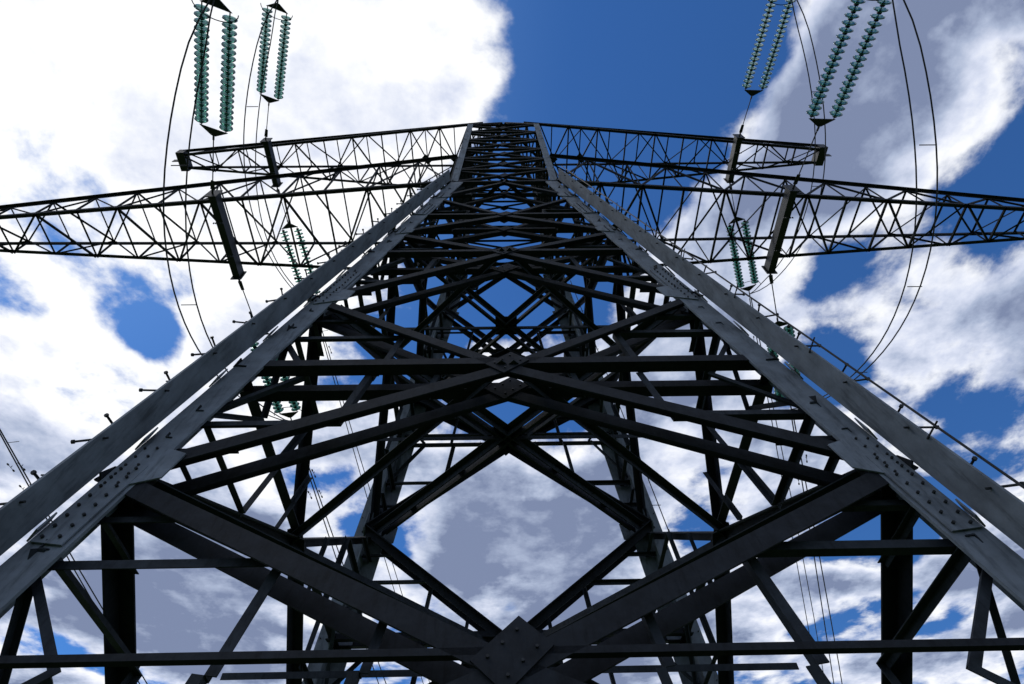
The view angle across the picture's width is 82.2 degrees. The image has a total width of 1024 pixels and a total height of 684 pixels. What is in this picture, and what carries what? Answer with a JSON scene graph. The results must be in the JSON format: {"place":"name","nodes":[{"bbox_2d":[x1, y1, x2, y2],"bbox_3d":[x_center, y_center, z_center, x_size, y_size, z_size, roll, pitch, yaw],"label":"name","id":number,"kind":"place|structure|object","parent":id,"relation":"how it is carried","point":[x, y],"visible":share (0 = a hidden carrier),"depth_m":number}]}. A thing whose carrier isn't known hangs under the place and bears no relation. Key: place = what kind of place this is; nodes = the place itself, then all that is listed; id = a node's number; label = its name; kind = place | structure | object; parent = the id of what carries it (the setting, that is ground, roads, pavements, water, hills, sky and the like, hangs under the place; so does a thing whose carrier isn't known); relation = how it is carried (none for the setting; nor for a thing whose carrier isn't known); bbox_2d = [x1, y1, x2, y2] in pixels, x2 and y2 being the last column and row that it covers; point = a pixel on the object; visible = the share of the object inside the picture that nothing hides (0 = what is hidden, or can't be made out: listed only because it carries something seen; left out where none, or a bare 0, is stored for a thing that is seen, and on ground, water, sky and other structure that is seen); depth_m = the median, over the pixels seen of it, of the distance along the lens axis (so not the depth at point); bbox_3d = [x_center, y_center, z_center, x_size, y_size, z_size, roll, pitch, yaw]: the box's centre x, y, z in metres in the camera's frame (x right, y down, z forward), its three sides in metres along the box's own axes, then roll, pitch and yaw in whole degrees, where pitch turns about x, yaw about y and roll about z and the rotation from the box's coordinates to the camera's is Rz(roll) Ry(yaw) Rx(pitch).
{"place":"outdoors","nodes":[
{"label":"outdoors","id":0,"kind":"place"},
{"bbox_2d":[0,121,1023,683],"bbox_3d":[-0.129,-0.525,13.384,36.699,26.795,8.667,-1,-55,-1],"label":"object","id":1,"kind":"object","parent":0,"point":[446,647],"visible":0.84,"depth_m":6.86},
{"bbox_2d":[0,123,1023,683],"bbox_3d":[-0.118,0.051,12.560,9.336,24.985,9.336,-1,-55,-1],"label":"tower legs","id":2,"kind":"object","parent":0,"point":[994,557],"visible":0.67,"depth_m":5.92},
{"bbox_2d":[0,0,1023,683],"label":"sky","id":3,"kind":"structure","parent":0,"point":[87,87]},
{"bbox_2d":[199,0,884,413],"bbox_3d":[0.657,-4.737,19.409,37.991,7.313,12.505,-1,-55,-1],"label":"insulator caps","id":4,"kind":"object","parent":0,"point":[745,88],"visible":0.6,"depth_m":14.93},
{"label":"ground","id":5,"kind":"structure","parent":0,"visible":0},
{"bbox_2d":[0,122,1023,683],"bbox_3d":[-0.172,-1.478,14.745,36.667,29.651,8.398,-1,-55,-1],"label":"galvanised tower bracing","id":6,"kind":"object","parent":5,"relation":"on","point":[504,434],"visible":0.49,"depth_m":7.50},
{"bbox_2d":[0,0,1023,680],"bbox_3d":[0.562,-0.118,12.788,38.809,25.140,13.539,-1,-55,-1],"label":"hardware","id":7,"kind":"object","parent":5,"relation":"on","point":[238,272],"visible":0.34,"depth_m":16.41},
{"bbox_2d":[0,0,937,683],"bbox_3d":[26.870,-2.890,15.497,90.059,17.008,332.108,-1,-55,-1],"label":"conductors","id":8,"kind":"object","parent":7,"relation":"hanging from","point":[6,442],"visible":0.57,"depth_m":16.53},
{"bbox_2d":[194,0,891,412],"bbox_3d":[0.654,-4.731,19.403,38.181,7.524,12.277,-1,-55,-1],"label":"glass insulator","id":9,"kind":"object","parent":7,"relation":"hanging from","point":[230,84],"visible":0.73,"depth_m":14.69}
]}

